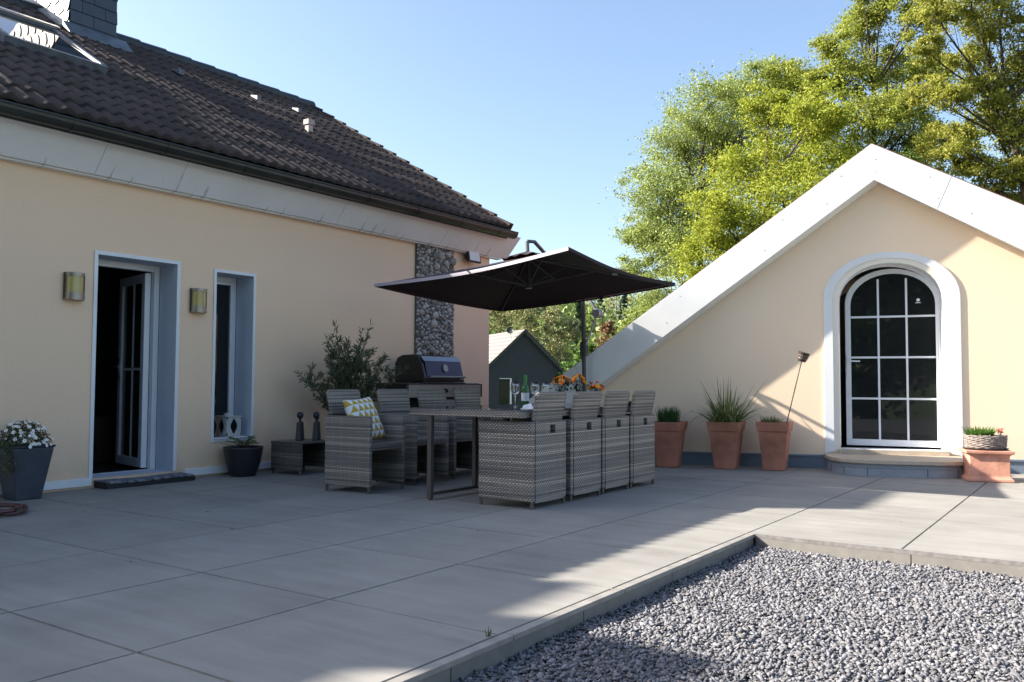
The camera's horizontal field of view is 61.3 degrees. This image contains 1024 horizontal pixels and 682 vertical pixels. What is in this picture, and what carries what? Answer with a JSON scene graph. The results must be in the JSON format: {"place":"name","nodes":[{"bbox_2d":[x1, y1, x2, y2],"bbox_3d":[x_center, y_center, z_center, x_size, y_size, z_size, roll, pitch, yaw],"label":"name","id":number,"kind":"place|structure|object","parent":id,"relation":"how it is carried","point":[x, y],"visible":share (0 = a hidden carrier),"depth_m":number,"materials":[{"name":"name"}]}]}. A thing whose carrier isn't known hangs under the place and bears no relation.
{"place":"outdoors","nodes":[
{"label":"outdoors","id":0,"kind":"place"},
{"bbox_2d":[219,435,257,447],"bbox_3d":[-2.653,1.020,8.592,0.418,0.160,0.406,-2,-3,35],"label":"strawberry plant","id":1,"kind":"object","parent":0,"point":[243,443],"visible":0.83,"depth_m":8.57,"materials":[{"name":"green plant"}]},
{"bbox_2d":[0,464,1023,681],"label":"terrace","id":2,"kind":"structure","parent":0,"point":[292,576],"depth_m":4.77,"materials":[{"name":"tile"}]},
{"bbox_2d":[0,502,27,515],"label":"garden hose","id":3,"kind":"object","parent":2,"relation":"on","point":[10,511],"visible":1,"depth_m":6.07,"materials":[{"name":"rubber"}]},
{"bbox_2d":[0,444,55,500],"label":"slate planter","id":4,"kind":"object","parent":2,"relation":"on","point":[28,482],"visible":0.8,"depth_m":6.78,"materials":[{"name":"stone"}]},
{"bbox_2d":[0,419,53,474],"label":"marguerite bush","id":5,"kind":"object","parent":4,"relation":"in","point":[21,429],"visible":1,"depth_m":6.76,"materials":[{"name":"white plant"}]},
{"bbox_2d":[93,472,193,483],"bbox_3d":[-3.390,1.251,7.901,0.360,0.029,0.860,-2,-3,35],"label":"doormat","id":6,"kind":"object","parent":2,"relation":"on","point":[143,478],"visible":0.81,"depth_m":7.79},
{"bbox_2d":[223,445,263,476],"bbox_3d":[-2.674,1.195,8.595,0.392,0.288,0.392,-2,-3,35],"label":"black planter","id":7,"kind":"object","parent":2,"relation":"on","point":[242,462],"visible":0.98,"depth_m":8.46,"materials":[{"name":"plastic"}]},
{"bbox_2d":[271,438,324,475],"bbox_3d":[-2.163,1.190,8.904,0.450,0.332,0.450,-2,-3,35],"label":"side table","id":8,"kind":"object","parent":2,"relation":"on","point":[291,454],"visible":0.83,"depth_m":8.79,"materials":[{"name":"grey wicker"}]},
{"bbox_2d":[295,412,303,440],"bbox_3d":[-2.182,0.875,8.898,0.068,0.295,0.155,0,-3,0],"label":"figure sculpture","id":9,"kind":"object","parent":8,"relation":"on","point":[299,431],"visible":1,"depth_m":8.84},
{"bbox_2d":[312,412,320,440],"bbox_3d":[-2.023,0.878,8.951,0.068,0.295,0.155,0,-3,0],"label":"figure sculpture","id":10,"kind":"object","parent":8,"relation":"on","point":[316,435],"visible":1,"depth_m":8.89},
{"bbox_2d":[325,389,404,493],"bbox_3d":[-1.295,0.862,7.569,0.530,0.870,0.485,-1,-3,31],"label":"wicker armchair","id":11,"kind":"object","parent":2,"relation":"on","point":[356,455],"visible":0.94,"depth_m":7.43,"materials":[{"name":"grey wicker"}]},
{"bbox_2d":[343,397,385,438],"bbox_3d":[-1.282,0.682,7.516,0.124,0.400,0.400,-27,-10,23],"label":"cushion","id":12,"kind":"object","parent":11,"relation":"on","point":[362,407],"visible":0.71,"depth_m":7.49,"materials":[{"name":"yellow fabric"}]},
{"bbox_2d":[376,389,448,485],"bbox_3d":[-0.955,0.893,8.192,0.530,0.870,0.485,-2,-3,36],"label":"wicker armchair","id":13,"kind":"object","parent":2,"relation":"on","point":[394,401],"visible":0.69,"depth_m":8.22,"materials":[{"name":"grey wicker"}]},
{"bbox_2d":[375,354,481,408],"bbox_3d":[-0.990,0.810,10.691,0.572,1.270,1.418,-2,-3,35],"label":"gas grill","id":14,"kind":"object","parent":2,"relation":"on","point":[445,373],"visible":0.5,"depth_m":10.46,"materials":[{"name":"metal"}]},
{"bbox_2d":[446,400,455,405],"bbox_3d":[-0.706,1.028,10.719,0.017,0.600,0.395,-2,-3,35],"label":"cabinet door","id":15,"kind":"structure","parent":14,"relation":"in","point":[449,402],"depth_m":10.65,"materials":[{"name":"metal"}]},
{"bbox_2d":[416,389,484,478],"bbox_3d":[-0.632,0.919,8.710,0.530,0.870,0.485,-2,-3,36],"label":"wicker armchair","id":16,"kind":"object","parent":2,"relation":"on","point":[460,442],"visible":0.27,"depth_m":8.80,"materials":[{"name":"grey wicker"}]},
{"bbox_2d":[453,388,511,420],"bbox_3d":[-0.296,0.943,9.194,0.530,0.870,0.485,-2,-3,36],"label":"wicker armchair","id":17,"kind":"object","parent":2,"relation":"on","point":[467,397],"visible":0.15,"depth_m":9.32,"materials":[{"name":"grey wicker"}]},
{"bbox_2d":[410,403,630,499],"bbox_3d":[0.239,0.938,7.587,1.100,0.733,2.190,-2,-3,35],"label":"dining table","id":18,"kind":"object","parent":2,"relation":"on","point":[506,412],"visible":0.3,"depth_m":6.91,"materials":[{"name":"grey wicker"}]},
{"bbox_2d":[511,382,519,406],"bbox_3d":[0.027,0.448,7.229,0.078,0.210,0.078,-2,-3,35],"label":"wine glass","id":19,"kind":"object","parent":18,"relation":"on","point":[515,388],"visible":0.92,"depth_m":7.20,"materials":[{"name":"white"}]},
{"bbox_2d":[521,375,528,406],"bbox_3d":[0.113,0.424,7.354,0.068,0.270,0.068,-2,-3,35],"label":"bottle","id":20,"kind":"object","parent":18,"relation":"on","point":[525,395],"visible":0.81,"depth_m":7.33,"materials":[{"name":"green glass"}]},
{"bbox_2d":[521,404,532,408],"bbox_3d":[0.140,0.508,6.722,0.120,0.043,0.160,0,-3,12],"label":"napkin","id":21,"kind":"object","parent":18,"relation":"on","point":[528,406],"visible":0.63,"depth_m":6.66,"materials":[{"name":"white fabric"}]},
{"bbox_2d":[530,382,539,396],"bbox_3d":[0.192,0.450,7.248,0.078,0.210,0.078,-2,-3,35],"label":"wine glass","id":22,"kind":"object","parent":18,"relation":"on","point":[534,388],"visible":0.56,"depth_m":7.22,"materials":[{"name":"white"}]},
{"bbox_2d":[541,382,549,391],"bbox_3d":[0.282,0.449,7.211,0.078,0.210,0.078,-2,-3,35],"label":"wine glass","id":23,"kind":"object","parent":18,"relation":"on","point":[545,386],"visible":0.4,"depth_m":7.18,"materials":[{"name":"white"}]},
{"bbox_3d":[0.575,0.508,7.492,0.070,0.120,0.070,-2,-3,35],"label":"vase","id":24,"kind":"object","parent":18,"relation":"on","visible":0},
{"bbox_2d":[569,374,590,391],"bbox_3d":[0.589,0.409,7.517,0.214,0.252,0.219,-2,-3,35],"label":"bouquet","id":25,"kind":"object","parent":24,"relation":"in","point":[575,380],"visible":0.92,"depth_m":7.48,"materials":[{"name":"orange plant"}]},
{"bbox_3d":[0.725,0.536,7.532,0.070,0.070,0.070,-2,-3,35],"label":"vase","id":26,"kind":"object","parent":18,"relation":"on","visible":0},
{"bbox_2d":[587,381,605,398],"bbox_3d":[0.733,0.473,7.540,0.250,0.258,0.240,-2,-3,35],"label":"bouquet","id":27,"kind":"object","parent":26,"relation":"in","point":[596,387],"visible":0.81,"depth_m":7.50,"materials":[{"name":"orange plant"}]},
{"bbox_2d":[479,392,566,509],"bbox_3d":[0.097,0.829,6.729,0.530,0.870,0.485,-2,-3,35],"label":"wicker armchair","id":28,"kind":"object","parent":2,"relation":"on","point":[523,460],"visible":1,"depth_m":6.55,"materials":[{"name":"grey wicker"}]},
{"bbox_2d":[374,239,674,390],"bbox_3d":[0.211,0.151,9.062,2.318,2.441,2.364,-2,-3,35],"label":"cantilever parasol","id":29,"kind":"object","parent":2,"relation":"on","point":[527,279],"visible":0.99,"depth_m":9.38,"materials":[{"name":"grey fabric"}]},
{"bbox_2d":[526,391,601,501],"bbox_3d":[0.417,0.852,7.184,0.530,0.870,0.485,-2,-3,35],"label":"wicker armchair","id":30,"kind":"object","parent":2,"relation":"on","point":[583,448],"visible":0.59,"depth_m":7.01,"materials":[{"name":"grey wicker"}]},
{"bbox_2d":[565,391,629,493],"bbox_3d":[0.714,0.874,7.627,0.530,0.870,0.485,-2,-3,35],"label":"wicker armchair","id":31,"kind":"object","parent":2,"relation":"on","point":[614,417],"visible":0.51,"depth_m":7.46,"materials":[{"name":"grey wicker"}]},
{"bbox_2d":[598,391,655,487],"bbox_3d":[1.011,0.895,8.049,0.530,0.870,0.485,-2,-3,35],"label":"wicker armchair","id":32,"kind":"object","parent":2,"relation":"on","point":[641,442],"visible":0.46,"depth_m":7.88,"materials":[{"name":"grey wicker"}]},
{"bbox_2d":[655,421,687,467],"bbox_3d":[1.768,1.161,9.743,0.350,0.505,0.350,-1,-3,26],"label":"terracotta planter","id":33,"kind":"object","parent":2,"relation":"on","point":[669,440],"visible":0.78,"depth_m":9.62,"materials":[{"name":"ceramic"}]},
{"bbox_2d":[655,405,680,421],"bbox_3d":[1.763,0.832,9.761,0.300,0.224,0.300,0,-3,-4],"label":"grass tuft","id":34,"kind":"object","parent":33,"relation":"on","point":[672,415],"visible":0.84,"depth_m":9.69,"materials":[{"name":"green plant"}]},
{"bbox_2d":[706,421,745,468],"bbox_3d":[2.378,1.152,9.589,0.362,0.515,0.362,-1,-3,26],"label":"terracotta planter","id":35,"kind":"object","parent":2,"relation":"on","point":[726,440],"visible":0.94,"depth_m":9.46,"materials":[{"name":"ceramic"}]},
{"bbox_2d":[678,380,774,429],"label":"arching grass","id":36,"kind":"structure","parent":35,"relation":"in","point":[720,414],"depth_m":9.52,"materials":[{"name":"green plant"}]},
{"bbox_2d":[755,421,792,470],"bbox_3d":[2.869,1.145,9.437,0.350,0.520,0.350,-1,-3,26],"label":"terracotta planter","id":37,"kind":"object","parent":2,"relation":"on","point":[774,439],"visible":0.91,"depth_m":9.32,"materials":[{"name":"ceramic"}]},
{"bbox_2d":[760,415,782,422],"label":"short grass","id":38,"kind":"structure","parent":37,"relation":"in","point":[771,420],"depth_m":9.42,"materials":[{"name":"green plant"}]},
{"bbox_2d":[786,351,809,422],"bbox_3d":[3.078,0.565,9.358,0.301,0.915,0.130,-2,-3,35],"label":"garden torch","id":39,"kind":"object","parent":37,"relation":"in","point":[803,356],"visible":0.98,"depth_m":9.31,"materials":[{"name":"orange metal"}]},
{"bbox_2d":[529,143,1023,477],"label":"annex","id":40,"kind":"object","parent":2,"relation":"on","point":[883,287],"visible":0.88,"depth_m":9.67,"materials":[{"name":"beige paint"}]},
{"bbox_2d":[845,269,940,447],"bbox_3d":[4.267,0.180,9.711,0.968,1.995,0.128,-1,-3,23],"label":"door","id":41,"kind":"structure","parent":40,"relation":"in","point":[892,342],"depth_m":9.73,"materials":[{"name":"glass"}]},
{"bbox_2d":[755,534,1023,566],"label":"terrace edge","id":42,"kind":"object","parent":2,"relation":"attached to","point":[921,553],"visible":1,"depth_m":4.95,"materials":[{"name":"grey concrete"}]},
{"bbox_2d":[958,448,1014,482],"bbox_3d":[4.662,1.219,8.503,0.419,0.300,0.419,-1,-3,17],"label":"pedestal","id":43,"kind":"object","parent":2,"relation":"on","point":[993,466],"visible":0.96,"depth_m":8.34,"materials":[{"name":"ceramic"}]},
{"bbox_2d":[962,434,1008,449],"bbox_3d":[4.664,0.993,8.514,0.414,0.150,0.350,0,-3,14],"label":"willow basket","id":44,"kind":"object","parent":43,"relation":"on","point":[980,442],"visible":0.93,"depth_m":8.38,"materials":[{"name":"wicker"}]},
{"bbox_2d":[116,0,1023,320],"label":"sky","id":45,"kind":"structure","parent":0,"point":[528,110],"materials":[{"name":"blue"}]},
{"bbox_2d":[456,545,1023,681],"bbox_3d":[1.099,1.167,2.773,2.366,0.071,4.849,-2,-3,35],"label":"gravel","id":46,"kind":"structure","parent":0,"point":[936,615],"depth_m":3.58,"materials":[{"name":"grey gravel"}]},
{"bbox_2d":[753,537,911,564],"bbox_3d":[1.068,1.374,3.422,14.800,0.478,14.550,-2,-3,35],"label":"terrace base","id":47,"kind":"object","parent":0,"point":[754,541],"depth_m":5.42,"materials":[{"name":"grey concrete"}]},
{"bbox_2d":[386,533,1023,681],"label":"terrace kerb","id":48,"kind":"structure","parent":47,"relation":"on","point":[486,654],"depth_m":3.92,"materials":[{"name":"concrete"}]},
{"bbox_2d":[961,426,997,435],"bbox_3d":[4.623,0.883,8.538,0.369,0.112,0.350,0,-3,8],"label":"flowering plant","id":49,"kind":"object","parent":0,"point":[984,432],"visible":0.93,"depth_m":8.47,"materials":[{"name":"green plant"}]},
{"bbox_3d":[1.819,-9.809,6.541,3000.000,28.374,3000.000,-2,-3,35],"label":"ground","id":50,"kind":"structure","parent":0,"visible":0},
{"bbox_2d":[0,0,520,496],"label":"house","id":51,"kind":"structure","parent":50,"relation":"on","point":[144,186],"depth_m":8.81,"materials":[{"name":"paint"}]},
{"bbox_2d":[63,272,84,300],"bbox_3d":[-3.752,-0.470,7.435,0.092,0.235,0.180,-2,-3,35],"label":"wall lamp","id":52,"kind":"object","parent":51,"relation":"attached to","point":[73,285],"visible":1,"depth_m":7.39,"materials":[{"name":"metal"}]},
{"bbox_2d":[94,288,119,414],"bbox_3d":[-5.278,0.344,10.674,0.143,2.040,0.950,-2,-3,35],"label":"inner door","id":53,"kind":"structure","parent":51,"relation":"in","point":[107,330],"depth_m":10.95,"materials":[{"name":"grey"}]},
{"bbox_2d":[113,273,150,467],"bbox_3d":[-3.793,0.292,8.644,0.182,1.885,0.730,3,-4,-42],"label":"door","id":54,"kind":"structure","parent":51,"relation":"in","point":[134,303],"depth_m":8.61,"materials":[{"name":"white plastic"}]},
{"bbox_2d":[190,288,206,312],"bbox_3d":[-3.049,-0.394,8.448,0.092,0.235,0.180,-2,-3,35],"label":"wall lamp","id":55,"kind":"object","parent":51,"relation":"attached to","point":[198,300],"visible":1,"depth_m":8.40,"materials":[{"name":"metal"}]},
{"bbox_2d":[214,416,219,436],"bbox_3d":[-3.052,0.850,8.740,0.134,0.242,0.134,-2,-3,35],"label":"lantern","id":56,"kind":"object","parent":51,"relation":"on","point":[216,426],"visible":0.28,"depth_m":8.73,"materials":[{"name":"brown wood"}]},
{"bbox_2d":[218,413,241,436],"bbox_3d":[-2.911,0.857,8.874,0.190,0.242,0.190,-2,-3,35],"label":"lantern","id":57,"kind":"object","parent":51,"relation":"on","point":[229,424],"visible":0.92,"depth_m":8.82,"materials":[{"name":"white ceramic"}]},
{"bbox_2d":[214,276,247,438],"bbox_3d":[-2.960,0.156,8.897,0.355,1.671,0.455,-2,-3,35],"label":"window","id":58,"kind":"structure","parent":51,"relation":"in","point":[226,286],"depth_m":9.07,"materials":[{"name":"glass"}]},
{"bbox_2d":[466,251,480,263],"bbox_3d":[-0.564,-1.198,12.033,0.136,0.222,0.280,-2,-3,35],"label":"floodlight","id":59,"kind":"object","parent":51,"relation":"attached to","point":[473,257],"visible":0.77,"depth_m":11.98,"materials":[{"name":"white paint"}]},
{"bbox_2d":[489,310,516,333],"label":"scrub tree","id":60,"kind":"object","parent":50,"relation":"on","point":[505,322],"visible":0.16,"depth_m":57.23,"materials":[{"name":"green plant"}]},
{"bbox_2d":[489,327,564,404],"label":"neighbour house","id":61,"kind":"structure","parent":50,"relation":"on","point":[516,356],"depth_m":39.91,"materials":[{"name":"grey stone"}]},
{"bbox_2d":[499,378,514,404],"bbox_3d":[-0.218,2.400,39.554,0.740,1.390,0.048,1,-3,-20],"label":"window","id":62,"kind":"structure","parent":61,"relation":"in","point":[505,395],"depth_m":39.55,"materials":[{"name":"white paint"}]},
{"bbox_2d":[503,307,553,346],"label":"scrub tree","id":63,"kind":"object","parent":50,"relation":"on","point":[529,322],"visible":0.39,"depth_m":55.20,"materials":[{"name":"green plant"}]},
{"bbox_2d":[535,305,581,368],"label":"scrub tree","id":64,"kind":"object","parent":50,"relation":"on","point":[569,331],"visible":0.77,"depth_m":59.25,"materials":[{"name":"green plant"}]},
{"bbox_2d":[554,341,596,376],"bbox_3d":[1.292,2.075,17.052,0.960,4.158,0.788,0,-3,6],"label":"leafy shrub","id":65,"kind":"object","parent":50,"relation":"on","point":[591,347],"visible":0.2,"depth_m":17.06,"materials":[{"name":"green plant"}]},
{"bbox_2d":[489,287,674,362],"bbox_3d":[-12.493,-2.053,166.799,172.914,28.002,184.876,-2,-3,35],"label":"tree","id":66,"kind":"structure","parent":50,"relation":"on","point":[572,310],"depth_m":95.38,"materials":[{"name":"green plant"}]},
{"bbox_2d":[590,320,618,349],"bbox_3d":[2.038,2.251,19.944,1.015,5.492,1.072,0,-3,0],"label":"russet shrub","id":67,"kind":"object","parent":50,"relation":"on","point":[607,328],"visible":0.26,"depth_m":20.05,"materials":[{"name":"brown plant"}]},
{"bbox_2d":[598,49,809,334],"bbox_3d":[6.099,-1.962,26.832,7.197,14.632,4.933,2,-3,-36],"label":"maple tree","id":68,"kind":"object","parent":50,"relation":"on","point":[650,235],"visible":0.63,"depth_m":25.91,"materials":[{"name":"green plant"}]},
{"bbox_2d":[664,73,882,282],"bbox_3d":[7.068,-1.044,23.010,5.594,12.439,5.259,1,-3,-13],"label":"linden tree","id":69,"kind":"object","parent":50,"relation":"on","point":[722,212],"visible":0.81,"depth_m":22.70,"materials":[{"name":"green plant"}]},
{"bbox_2d":[754,0,964,166],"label":"oak tree","id":70,"kind":"object","parent":50,"relation":"on","point":[894,115],"visible":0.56,"depth_m":24.80,"materials":[{"name":"green plant"}]},
{"bbox_2d":[894,142,956,175],"bbox_3d":[10.607,-0.145,22.740,4.616,10.634,2.646,0,-3,5],"label":"hornbeam tree","id":71,"kind":"object","parent":50,"relation":"on","point":[910,155],"visible":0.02,"depth_m":23.03,"materials":[{"name":"green plant"}]},
{"bbox_2d":[895,0,1023,203],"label":"old oak tree","id":72,"kind":"object","parent":50,"relation":"on","point":[1000,111],"visible":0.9,"depth_m":20.85,"materials":[{"name":"green plant"}]},
{"bbox_3d":[-1.818,1.180,9.385,0.400,0.400,0.400,-2,-3,35],"label":"grey planter","id":73,"kind":"object","parent":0,"visible":0},
{"bbox_2d":[294,319,408,414],"bbox_3d":[-1.749,0.384,9.438,0.619,1.284,1.458,-2,-3,35],"label":"oleander","id":74,"kind":"object","parent":73,"relation":"in","point":[343,371],"visible":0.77,"depth_m":9.34,"materials":[{"name":"green plant"}]},
{"bbox_3d":[0.431,0.508,7.494,0.070,0.120,0.070,-2,-3,35],"label":"vase","id":75,"kind":"object","parent":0,"visible":0},
{"bbox_2d":[550,375,575,391],"bbox_3d":[0.439,0.417,7.465,0.244,0.250,0.310,1,-3,-17],"label":"bouquet","id":76,"kind":"object","parent":75,"relation":"in","point":[559,380],"visible":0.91,"depth_m":7.48,"materials":[{"name":"orange plant"}]}
]}

